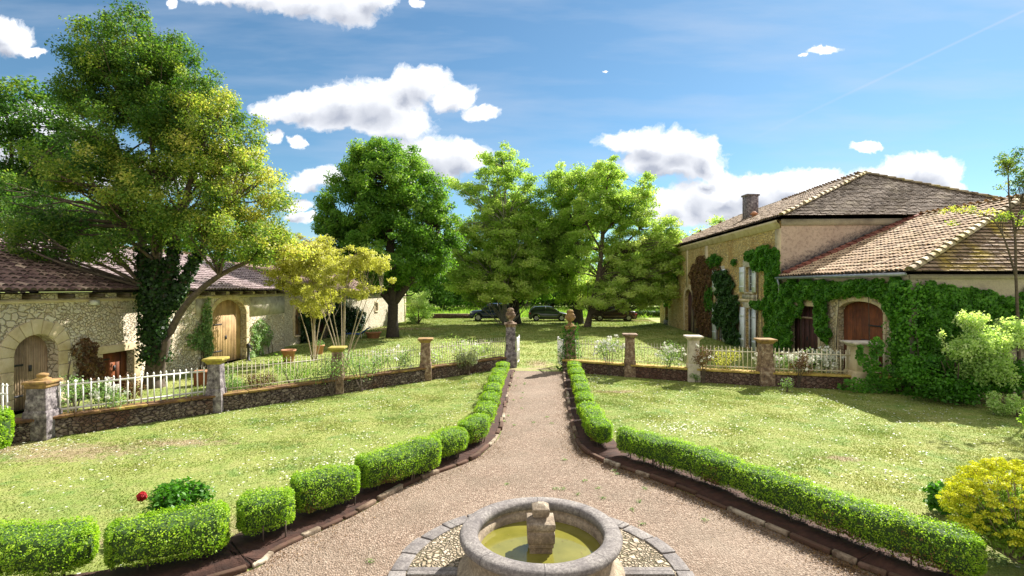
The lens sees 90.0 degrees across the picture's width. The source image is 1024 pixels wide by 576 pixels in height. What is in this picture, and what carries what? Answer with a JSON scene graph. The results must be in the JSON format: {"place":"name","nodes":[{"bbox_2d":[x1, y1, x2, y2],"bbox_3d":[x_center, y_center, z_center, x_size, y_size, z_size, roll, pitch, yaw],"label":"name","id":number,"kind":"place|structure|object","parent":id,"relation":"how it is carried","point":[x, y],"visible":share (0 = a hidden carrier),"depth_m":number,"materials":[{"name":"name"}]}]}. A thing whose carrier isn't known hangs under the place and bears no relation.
{"place":"outdoors","nodes":[
{"label":"outdoors","id":0,"kind":"place"},
{"bbox_2d":[0,292,1023,575],"bbox_3d":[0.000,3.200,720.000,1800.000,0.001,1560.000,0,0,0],"label":"ground","id":1,"kind":"structure","parent":0,"point":[312,440],"depth_m":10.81,"materials":[{"name":"green plant"}]},
{"bbox_2d":[0,405,15,449],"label":"box hedge","id":2,"kind":"object","parent":1,"relation":"on","point":[6,434],"visible":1,"depth_m":9.89,"materials":[{"name":"green plant"}]},
{"bbox_2d":[21,372,62,440],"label":"stone pillar","id":3,"kind":"structure","parent":1,"relation":"on","point":[42,409],"depth_m":10.74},
{"bbox_2d":[0,194,104,293],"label":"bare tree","id":4,"kind":"object","parent":1,"relation":"on","point":[6,217],"visible":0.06,"depth_m":22.01,"materials":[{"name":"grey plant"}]},
{"bbox_2d":[0,75,121,292],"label":"oak tree","id":5,"kind":"object","parent":1,"relation":"on","point":[18,127],"visible":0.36,"depth_m":24.18,"materials":[{"name":"green plant"}]},
{"bbox_2d":[59,374,99,410],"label":"rose bush","id":6,"kind":"object","parent":1,"relation":"on","point":[72,392],"visible":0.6,"depth_m":11.64,"materials":[{"name":"green plant"}]},
{"bbox_2d":[84,377,130,408],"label":"rose bush","id":7,"kind":"object","parent":1,"relation":"on","point":[109,393],"visible":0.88,"depth_m":11.72,"materials":[{"name":"green plant"}]},
{"bbox_2d":[110,372,146,403],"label":"rose bush","id":8,"kind":"object","parent":1,"relation":"on","point":[131,388],"visible":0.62,"depth_m":12.47,"materials":[{"name":"green plant"}]},
{"bbox_2d":[0,234,284,414],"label":"stone barn","id":9,"kind":"structure","parent":1,"relation":"on","point":[56,319],"depth_m":15.56,"materials":[{"name":"stone"}]},
{"bbox_2d":[13,335,46,410],"bbox_3d":[-12.800,2.200,13.466,0.126,1.960,1.175,0,0,0],"label":"door","id":10,"kind":"structure","parent":9,"relation":"in","point":[30,356],"depth_m":13.47,"materials":[{"name":"wood"}]},
{"bbox_2d":[67,337,106,400],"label":"creeper","id":11,"kind":"object","parent":9,"relation":"attached to","point":[91,358],"visible":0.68,"depth_m":14.82,"materials":[{"name":"brown plant"}]},
{"bbox_2d":[103,350,126,386],"bbox_3d":[-12.581,2.585,16.091,0.062,1.170,1.173,0,0,3],"label":"door","id":12,"kind":"structure","parent":9,"relation":"in","point":[116,362],"depth_m":16.27,"materials":[{"name":"wood"}]},
{"bbox_2d":[186,297,214,369],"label":"creeper","id":13,"kind":"object","parent":9,"relation":"attached to","point":[207,338],"visible":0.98,"depth_m":20.07,"materials":[{"name":"green plant"}]},
{"bbox_2d":[212,300,239,361],"bbox_3d":[-12.314,1.830,21.913,0.062,2.679,2.372,0,0,3],"label":"door","id":14,"kind":"structure","parent":9,"relation":"in","point":[226,315],"depth_m":22.14,"materials":[{"name":"wood"}]},
{"bbox_2d":[250,319,273,357],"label":"creeper","id":15,"kind":"object","parent":9,"relation":"attached to","point":[258,339],"visible":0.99,"depth_m":24.00,"materials":[{"name":"green plant"}]},
{"bbox_2d":[0,0,319,388],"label":"oak tree","id":16,"kind":"object","parent":1,"relation":"on","point":[152,102],"visible":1,"depth_m":15.69,"materials":[{"name":"green plant"}]},
{"bbox_2d":[131,236,207,370],"bbox_3d":[-11.053,0.525,16.514,2.343,4.383,1.215,0,0,0],"label":"ivy","id":17,"kind":"object","parent":16,"relation":"attached to","point":[170,305],"visible":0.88,"depth_m":16.28,"materials":[{"name":"green plant"}]},
{"bbox_2d":[72,198,263,251],"bbox_3d":[-24.565,-1.597,34.134,14.765,9.707,8.640,0,0,0],"label":"garden tree","id":18,"kind":"object","parent":1,"relation":"on","point":[188,246],"visible":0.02,"depth_m":32.88,"materials":[{"name":"green plant"}]},
{"bbox_2d":[136,476,215,515],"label":"peony bush","id":19,"kind":"object","parent":1,"relation":"on","point":[170,494],"visible":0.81,"depth_m":6.83,"materials":[{"name":"green plant"}]},
{"bbox_2d":[202,356,229,412],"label":"stone pillar","id":20,"kind":"structure","parent":1,"relation":"on","point":[215,386],"depth_m":13.09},
{"bbox_2d":[225,366,245,390],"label":"rose bush","id":21,"kind":"object","parent":1,"relation":"on","point":[228,383],"visible":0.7,"depth_m":13.90,"materials":[{"name":"green plant"}]},
{"bbox_2d":[0,371,490,575],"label":"lawn grass","id":22,"kind":"structure","parent":1,"relation":"on","point":[426,397],"depth_m":10.81,"materials":[{"name":"plant"}]},
{"bbox_2d":[10,356,505,443],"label":"wall","id":23,"kind":"structure","parent":1,"relation":"on","point":[92,420],"depth_m":13.31,"materials":[{"name":"stone"}]},
{"bbox_2d":[59,367,204,412],"bbox_3d":[-8.834,2.377,12.091,2.801,0.748,0.067,0,0,-45],"label":"railing","id":24,"kind":"object","parent":23,"relation":"on","point":[135,378],"visible":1,"depth_m":12.04,"materials":[{"name":"white paint"}]},
{"bbox_2d":[228,353,328,391],"bbox_3d":[-6.478,2.347,14.410,2.771,0.809,0.041,0,0,-45],"label":"railing","id":25,"kind":"object","parent":23,"relation":"on","point":[268,364],"visible":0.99,"depth_m":14.25,"materials":[{"name":"metal"}]},
{"bbox_2d":[347,346,418,375],"bbox_3d":[-4.158,2.347,16.701,2.701,0.808,0.043,0,0,-45],"label":"railing","id":26,"kind":"object","parent":23,"relation":"on","point":[396,367],"visible":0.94,"depth_m":16.62,"materials":[{"name":"metal"}]},
{"bbox_2d":[432,338,504,364],"bbox_3d":[-1.562,2.347,19.256,3.564,0.808,0.048,0,0,-45],"label":"railing","id":27,"kind":"object","parent":23,"relation":"on","point":[470,344],"visible":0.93,"depth_m":19.33,"materials":[{"name":"metal"}]},
{"bbox_2d":[241,371,276,388],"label":"rose bush","id":28,"kind":"object","parent":1,"relation":"on","point":[270,376],"visible":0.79,"depth_m":14.32,"materials":[{"name":"green plant"}]},
{"bbox_2d":[66,369,513,575],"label":"soil bed","id":29,"kind":"object","parent":1,"relation":"on","point":[238,549],"visible":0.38,"depth_m":6.42,"materials":[{"name":"soil"}]},
{"bbox_2d":[0,515,100,575],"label":"box hedge","id":30,"kind":"object","parent":29,"relation":"on","point":[64,547],"visible":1,"depth_m":5.42,"materials":[{"name":"green plant"}]},
{"bbox_2d":[102,497,230,569],"bbox_3d":[-3.902,2.858,5.841,1.231,0.650,0.808,0,0,-33],"label":"box hedge","id":31,"kind":"object","parent":29,"relation":"on","point":[156,537],"visible":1,"depth_m":5.68,"materials":[{"name":"green plant"}]},
{"bbox_2d":[235,486,295,541],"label":"box hedge","id":32,"kind":"object","parent":29,"relation":"on","point":[265,509],"visible":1,"depth_m":6.38,"materials":[{"name":"green plant"}]},
{"bbox_2d":[289,463,360,513],"bbox_3d":[-2.666,2.855,7.298,0.994,0.653,0.682,0,0,-44],"label":"box hedge","id":33,"kind":"object","parent":29,"relation":"on","point":[327,485],"visible":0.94,"depth_m":7.10,"materials":[{"name":"green plant"}]},
{"bbox_2d":[354,434,441,490],"bbox_3d":[-1.833,2.850,8.375,0.700,0.666,1.618,0,0,44],"label":"box hedge","id":34,"kind":"object","parent":29,"relation":"on","point":[387,464],"visible":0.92,"depth_m":8.13,"materials":[{"name":"green plant"}]},
{"bbox_2d":[429,425,469,460],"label":"box hedge","id":35,"kind":"object","parent":29,"relation":"on","point":[454,438],"visible":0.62,"depth_m":9.35,"materials":[{"name":"green plant"}]},
{"bbox_2d":[457,414,489,443],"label":"box hedge","id":36,"kind":"object","parent":29,"relation":"on","point":[477,428],"visible":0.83,"depth_m":10.21,"materials":[{"name":"green plant"}]},
{"bbox_2d":[473,400,496,424],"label":"box hedge","id":37,"kind":"object","parent":29,"relation":"on","point":[487,407],"visible":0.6,"depth_m":11.60,"materials":[{"name":"green plant"}]},
{"bbox_2d":[477,390,501,414],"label":"box hedge","id":38,"kind":"object","parent":29,"relation":"on","point":[491,395],"visible":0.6,"depth_m":12.92,"materials":[{"name":"green plant"}]},
{"bbox_2d":[483,381,502,397],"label":"box hedge","id":39,"kind":"object","parent":29,"relation":"on","point":[495,386],"visible":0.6,"depth_m":14.15,"materials":[{"name":"green plant"}]},
{"bbox_2d":[265,353,321,382],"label":"rose bush","id":40,"kind":"object","parent":1,"relation":"on","point":[285,372],"visible":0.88,"depth_m":15.06,"materials":[{"name":"green plant"}]},
{"bbox_2d":[258,220,351,360],"bbox_3d":[-9.175,0.096,22.473,4.622,6.248,3.324,0,0,0],"label":"golden tree","id":41,"kind":"object","parent":1,"relation":"on","point":[288,270],"visible":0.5,"depth_m":22.17,"materials":[{"name":"yellow plant"}]},
{"bbox_2d":[233,262,405,346],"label":"stone outbuilding","id":42,"kind":"structure","parent":1,"relation":"on","point":[378,316],"depth_m":35.84,"materials":[{"name":"stone"}]},
{"bbox_2d":[298,296,366,342],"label":"creeper","id":43,"kind":"object","parent":42,"relation":"attached to","point":[350,320],"visible":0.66,"depth_m":33.52,"materials":[{"name":"green plant"}]},
{"bbox_2d":[311,350,352,395],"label":"rose bush","id":44,"kind":"object","parent":1,"relation":"on","point":[330,373],"visible":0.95,"depth_m":15.10,"materials":[{"name":"green plant"}]},
{"bbox_2d":[327,346,347,393],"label":"stone pillar","id":45,"kind":"structure","parent":1,"relation":"on","point":[336,350],"depth_m":15.40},
{"bbox_2d":[299,245,395,372],"bbox_3d":[-5.975,0.789,18.897,3.479,4.864,1.879,0,0,0],"label":"golden tree","id":46,"kind":"object","parent":1,"relation":"on","point":[362,261],"visible":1,"depth_m":18.70,"materials":[{"name":"yellow plant"}]},
{"bbox_2d":[333,349,379,391],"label":"rose bush","id":47,"kind":"object","parent":1,"relation":"on","point":[359,369],"visible":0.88,"depth_m":15.76,"materials":[{"name":"green plant"}]},
{"bbox_2d":[207,370,514,575],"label":"kerb","id":48,"kind":"structure","parent":1,"relation":"on","point":[268,555],"depth_m":7.44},
{"bbox_2d":[350,346,389,373],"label":"rose bush","id":49,"kind":"object","parent":1,"relation":"on","point":[380,364],"visible":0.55,"depth_m":16.69,"materials":[{"name":"green plant"}]},
{"bbox_2d":[310,135,467,337],"bbox_3d":[-7.874,-3.209,32.942,9.016,12.917,8.284,0,0,-35],"label":"broadleaf tree","id":50,"kind":"object","parent":1,"relation":"on","point":[379,219],"visible":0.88,"depth_m":31.52,"materials":[{"name":"green plant"}]},
{"bbox_2d":[380,343,413,369],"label":"rose bush","id":51,"kind":"object","parent":1,"relation":"on","point":[404,359],"visible":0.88,"depth_m":17.25,"materials":[{"name":"green plant"}]},
{"bbox_2d":[403,290,435,323],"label":"pale shrub","id":52,"kind":"object","parent":1,"relation":"on","point":[420,304],"visible":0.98,"depth_m":45.65,"materials":[{"name":"green plant"}]},
{"bbox_2d":[417,337,433,380],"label":"stone pillar","id":53,"kind":"structure","parent":1,"relation":"on","point":[425,356],"depth_m":17.65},
{"bbox_2d":[406,254,468,309],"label":"woodland tree","id":54,"kind":"object","parent":1,"relation":"on","point":[446,296],"visible":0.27,"depth_m":67.54,"materials":[{"name":"green plant"}]},
{"bbox_2d":[93,317,820,407],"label":"yard grass","id":55,"kind":"structure","parent":1,"relation":"on","point":[619,325],"depth_m":32.23,"materials":[{"name":"plant"}]},
{"bbox_2d":[452,346,481,374],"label":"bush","id":56,"kind":"object","parent":1,"relation":"on","point":[472,359],"visible":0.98,"depth_m":18.65,"materials":[{"name":"green plant"}]},
{"bbox_2d":[470,303,508,320],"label":"parked car","id":57,"kind":"object","parent":1,"relation":"on","point":[477,315],"visible":0.49,"depth_m":49.10,"materials":[{"name":"blue paint"}]},
{"bbox_2d":[440,140,554,324],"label":"lime tree","id":58,"kind":"object","parent":1,"relation":"on","point":[483,275],"visible":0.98,"depth_m":42.44,"materials":[{"name":"green plant"}]},
{"bbox_2d":[440,195,557,323],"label":"dark tree","id":59,"kind":"object","parent":1,"relation":"on","point":[518,304],"visible":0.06,"depth_m":46.20,"materials":[{"name":"green plant"}]},
{"bbox_2d":[0,374,1019,573],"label":"daisies","id":60,"kind":"object","parent":1,"relation":"on","point":[486,382],"visible":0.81,"depth_m":11.00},
{"bbox_2d":[504,308,516,367],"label":"stone pillar","id":61,"kind":"structure","parent":1,"relation":"on","point":[510,346],"depth_m":20.55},
{"bbox_2d":[528,306,565,320],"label":"parked car","id":62,"kind":"object","parent":1,"relation":"on","point":[545,312],"visible":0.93,"depth_m":49.20,"materials":[{"name":"grey paint"}]},
{"bbox_2d":[528,257,588,306],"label":"woodland tree","id":63,"kind":"object","parent":1,"relation":"on","point":[551,301],"visible":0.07,"depth_m":76.92,"materials":[{"name":"green plant"}]},
{"bbox_2d":[563,310,576,358],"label":"stone pillar","id":64,"kind":"structure","parent":1,"relation":"on","point":[569,316],"depth_m":19.83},
{"bbox_2d":[554,321,582,370],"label":"ivy","id":65,"kind":"object","parent":64,"relation":"attached to","point":[568,346],"visible":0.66,"depth_m":19.80,"materials":[{"name":"green plant"}]},
{"bbox_2d":[534,159,614,323],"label":"lime tree","id":66,"kind":"object","parent":1,"relation":"on","point":[560,185],"visible":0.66,"depth_m":44.38,"materials":[{"name":"green plant"}]},
{"bbox_2d":[593,334,624,375],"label":"rose bush","id":67,"kind":"object","parent":1,"relation":"on","point":[605,342],"visible":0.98,"depth_m":18.68,"materials":[{"name":"green plant"}]},
{"bbox_2d":[592,307,636,320],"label":"parked car","id":68,"kind":"object","parent":1,"relation":"on","point":[629,317],"visible":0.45,"depth_m":49.13,"materials":[{"name":"red paint"}]},
{"bbox_2d":[559,155,687,326],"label":"leaning tree","id":69,"kind":"object","parent":1,"relation":"on","point":[654,253],"visible":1,"depth_m":40.65,"materials":[{"name":"green plant"}]},
{"bbox_2d":[622,333,637,376],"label":"stone pillar","id":70,"kind":"structure","parent":1,"relation":"on","point":[629,361],"depth_m":18.34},
{"bbox_2d":[654,341,686,368],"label":"rose bush","id":71,"kind":"object","parent":1,"relation":"on","point":[667,352],"visible":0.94,"depth_m":17.79,"materials":[{"name":"green plant"}]},
{"bbox_2d":[683,335,703,381],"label":"stone pillar","id":72,"kind":"structure","parent":1,"relation":"on","point":[692,347],"depth_m":17.39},
{"bbox_2d":[691,343,716,383],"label":"rose bush","id":73,"kind":"object","parent":1,"relation":"on","point":[701,358],"visible":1,"depth_m":17.07,"materials":[{"name":"green plant"}]},
{"bbox_2d":[711,347,741,368],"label":"rose bush","id":74,"kind":"object","parent":1,"relation":"on","point":[720,362],"visible":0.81,"depth_m":17.43,"materials":[{"name":"yellow plant"}]},
{"bbox_2d":[563,370,901,575],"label":"kerb","id":75,"kind":"structure","parent":1,"relation":"on","point":[836,553],"depth_m":7.14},
{"bbox_2d":[562,359,916,391],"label":"wall","id":76,"kind":"structure","parent":1,"relation":"on","point":[817,380],"depth_m":17.09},
{"bbox_2d":[702,345,756,370],"bbox_3d":[7.278,2.344,17.194,1.705,0.804,0.059,0,0,20],"label":"railing","id":77,"kind":"object","parent":76,"relation":"on","point":[730,351],"visible":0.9,"depth_m":17.17,"materials":[{"name":"beige paint"}]},
{"bbox_2d":[774,348,850,374],"bbox_3d":[9.650,2.345,16.464,2.216,0.806,0.064,0,0,14],"label":"railing","id":78,"kind":"object","parent":76,"relation":"on","point":[812,354],"visible":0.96,"depth_m":16.45,"materials":[{"name":"beige paint"}]},
{"bbox_2d":[753,338,777,386],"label":"stone pillar","id":79,"kind":"structure","parent":1,"relation":"on","point":[765,368],"depth_m":16.62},
{"bbox_2d":[565,371,969,575],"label":"soil bed","id":80,"kind":"object","parent":1,"relation":"on","point":[846,544],"visible":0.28,"depth_m":7.20,"materials":[{"name":"soil"}]},
{"bbox_2d":[574,390,594,406],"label":"box hedge","id":81,"kind":"object","parent":80,"relation":"on","point":[581,396],"visible":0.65,"depth_m":12.92,"materials":[{"name":"green plant"}]},
{"bbox_2d":[581,405,613,446],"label":"box hedge","id":82,"kind":"object","parent":80,"relation":"on","point":[600,431],"visible":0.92,"depth_m":10.17,"materials":[{"name":"green plant"}]},
{"bbox_2d":[615,426,988,575],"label":"box hedge","id":83,"kind":"object","parent":80,"relation":"on","point":[953,548],"visible":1,"depth_m":6.48,"materials":[{"name":"green plant"}]},
{"bbox_2d":[752,346,792,370],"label":"rose bush","id":84,"kind":"object","parent":1,"relation":"on","point":[777,359],"visible":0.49,"depth_m":16.97,"materials":[{"name":"green plant"}]},
{"bbox_2d":[787,351,813,387],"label":"rose bush","id":85,"kind":"object","parent":1,"relation":"on","point":[801,363],"visible":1,"depth_m":16.32,"materials":[{"name":"green plant"}]},
{"bbox_2d":[807,346,844,372],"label":"rose bush","id":86,"kind":"object","parent":1,"relation":"on","point":[824,359],"visible":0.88,"depth_m":16.47,"materials":[{"name":"white plant"}]},
{"bbox_2d":[660,171,1023,356],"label":"farmhouse","id":87,"kind":"object","parent":1,"relation":"on","point":[803,226],"visible":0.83,"depth_m":24.83,"materials":[{"name":"stone"}]},
{"bbox_2d":[687,255,720,340],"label":"dry vine","id":88,"kind":"object","parent":87,"relation":"attached to","point":[701,324],"visible":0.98,"depth_m":34.44,"materials":[{"name":"brown plant"}]},
{"bbox_2d":[703,253,736,313],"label":"creeper","id":89,"kind":"object","parent":87,"relation":"attached to","point":[716,262],"visible":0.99,"depth_m":32.38,"materials":[{"name":"green plant"}]},
{"bbox_2d":[710,269,740,346],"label":"creeper","id":90,"kind":"object","parent":87,"relation":"attached to","point":[725,301],"visible":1,"depth_m":29.32,"materials":[{"name":"green plant"}]},
{"bbox_2d":[743,244,780,353],"bbox_3d":[12.063,0.552,25.034,0.425,5.332,4.257,0,0,4],"label":"creeper","id":91,"kind":"object","parent":87,"relation":"attached to","point":[769,265],"visible":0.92,"depth_m":24.08,"materials":[{"name":"green plant"}]},
{"bbox_2d":[840,340,877,391],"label":"stone pillar","id":92,"kind":"structure","parent":1,"relation":"on","point":[854,368],"depth_m":15.93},
{"bbox_2d":[837,336,908,393],"bbox_3d":[10.908,2.323,15.438,2.010,1.758,0.271,0,0,12],"label":"creeper","id":93,"kind":"object","parent":1,"relation":"on","point":[874,379],"visible":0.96,"depth_m":15.46,"materials":[{"name":"green plant"}]},
{"bbox_2d":[775,194,1023,392],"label":"wing","id":94,"kind":"structure","parent":1,"relation":"on","point":[927,240],"depth_m":17.71,"materials":[{"name":"tile"}]},
{"bbox_2d":[795,306,817,364],"bbox_3d":[12.400,1.960,21.388,0.065,2.420,2.085,0,0,-1],"label":"door","id":95,"kind":"structure","parent":94,"relation":"in","point":[804,327],"depth_m":21.58,"materials":[{"name":"wood"}]},
{"bbox_2d":[773,276,919,393],"bbox_3d":[11.936,1.370,19.322,0.483,3.680,8.159,0,0,0],"label":"creeper","id":96,"kind":"object","parent":94,"relation":"attached to","point":[823,291],"visible":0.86,"depth_m":19.55,"materials":[{"name":"green plant"}]},
{"bbox_2d":[844,302,882,373],"bbox_3d":[12.388,1.825,17.940,0.095,2.710,2.279,0,0,0],"label":"door","id":97,"kind":"structure","parent":94,"relation":"in","point":[857,316],"depth_m":18.08,"materials":[{"name":"wood"}]},
{"bbox_2d":[881,280,936,396],"bbox_3d":[12.146,1.466,15.632,1.525,3.530,1.589,0,0,0],"label":"creeper","id":98,"kind":"object","parent":94,"relation":"attached to","point":[912,295],"visible":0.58,"depth_m":15.41,"materials":[{"name":"green plant"}]},
{"bbox_2d":[911,279,1023,393],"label":"creeper","id":99,"kind":"object","parent":94,"relation":"attached to","point":[948,302],"visible":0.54,"depth_m":15.42,"materials":[{"name":"green plant"}]},
{"bbox_2d":[922,480,952,514],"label":"leafy weed","id":100,"kind":"object","parent":1,"relation":"on","point":[933,490],"visible":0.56,"depth_m":7.23,"materials":[{"name":"green plant"}]},
{"bbox_2d":[894,352,1023,406],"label":"laurel shrub","id":101,"kind":"object","parent":1,"relation":"on","point":[937,378],"visible":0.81,"depth_m":13.94,"materials":[{"name":"green plant"}]},
{"bbox_2d":[935,309,1023,390],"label":"elder shrub","id":102,"kind":"object","parent":1,"relation":"on","point":[980,349],"visible":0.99,"depth_m":13.60,"materials":[{"name":"green plant"}]},
{"bbox_2d":[935,457,1023,564],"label":"spurge bush","id":103,"kind":"object","parent":1,"relation":"on","point":[993,514],"visible":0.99,"depth_m":5.84,"materials":[{"name":"yellow plant"}]},
{"bbox_2d":[938,145,1023,396],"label":"golden tree","id":104,"kind":"object","parent":1,"relation":"on","point":[1008,163],"visible":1,"depth_m":14.88,"materials":[{"name":"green plant"}]},
{"bbox_2d":[986,391,1023,416],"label":"pale bush","id":105,"kind":"object","parent":1,"relation":"on","point":[1017,405],"visible":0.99,"depth_m":12.72,"materials":[{"name":"green plant"}]},
{"bbox_2d":[0,0,1023,266],"label":"sky","id":106,"kind":"structure","parent":0,"point":[722,101],"materials":[{"name":"blue"}]},
{"bbox_2d":[406,302,659,317],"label":"meadow grass","id":107,"kind":"structure","parent":0,"point":[461,310],"depth_m":66.50,"materials":[{"name":"green plant"}]},
{"bbox_2d":[234,371,873,575],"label":"gravel path","id":108,"kind":"structure","parent":0,"point":[388,538],"depth_m":7.38,"materials":[{"name":"gravel"}]},
{"bbox_2d":[457,497,624,575],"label":"fountain","id":109,"kind":"object","parent":108,"relation":"on","point":[536,536],"visible":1,"depth_m":5.68,"materials":[{"name":"stone"}]},
{"bbox_2d":[388,513,694,575],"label":"stone apron","id":110,"kind":"object","parent":108,"relation":"on","point":[439,550],"visible":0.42,"depth_m":6.10,"materials":[{"name":"stone"}]},
{"bbox_2d":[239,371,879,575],"bbox_3d":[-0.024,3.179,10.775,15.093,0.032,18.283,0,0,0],"label":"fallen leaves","id":111,"kind":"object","parent":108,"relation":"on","point":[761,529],"visible":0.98,"depth_m":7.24,"materials":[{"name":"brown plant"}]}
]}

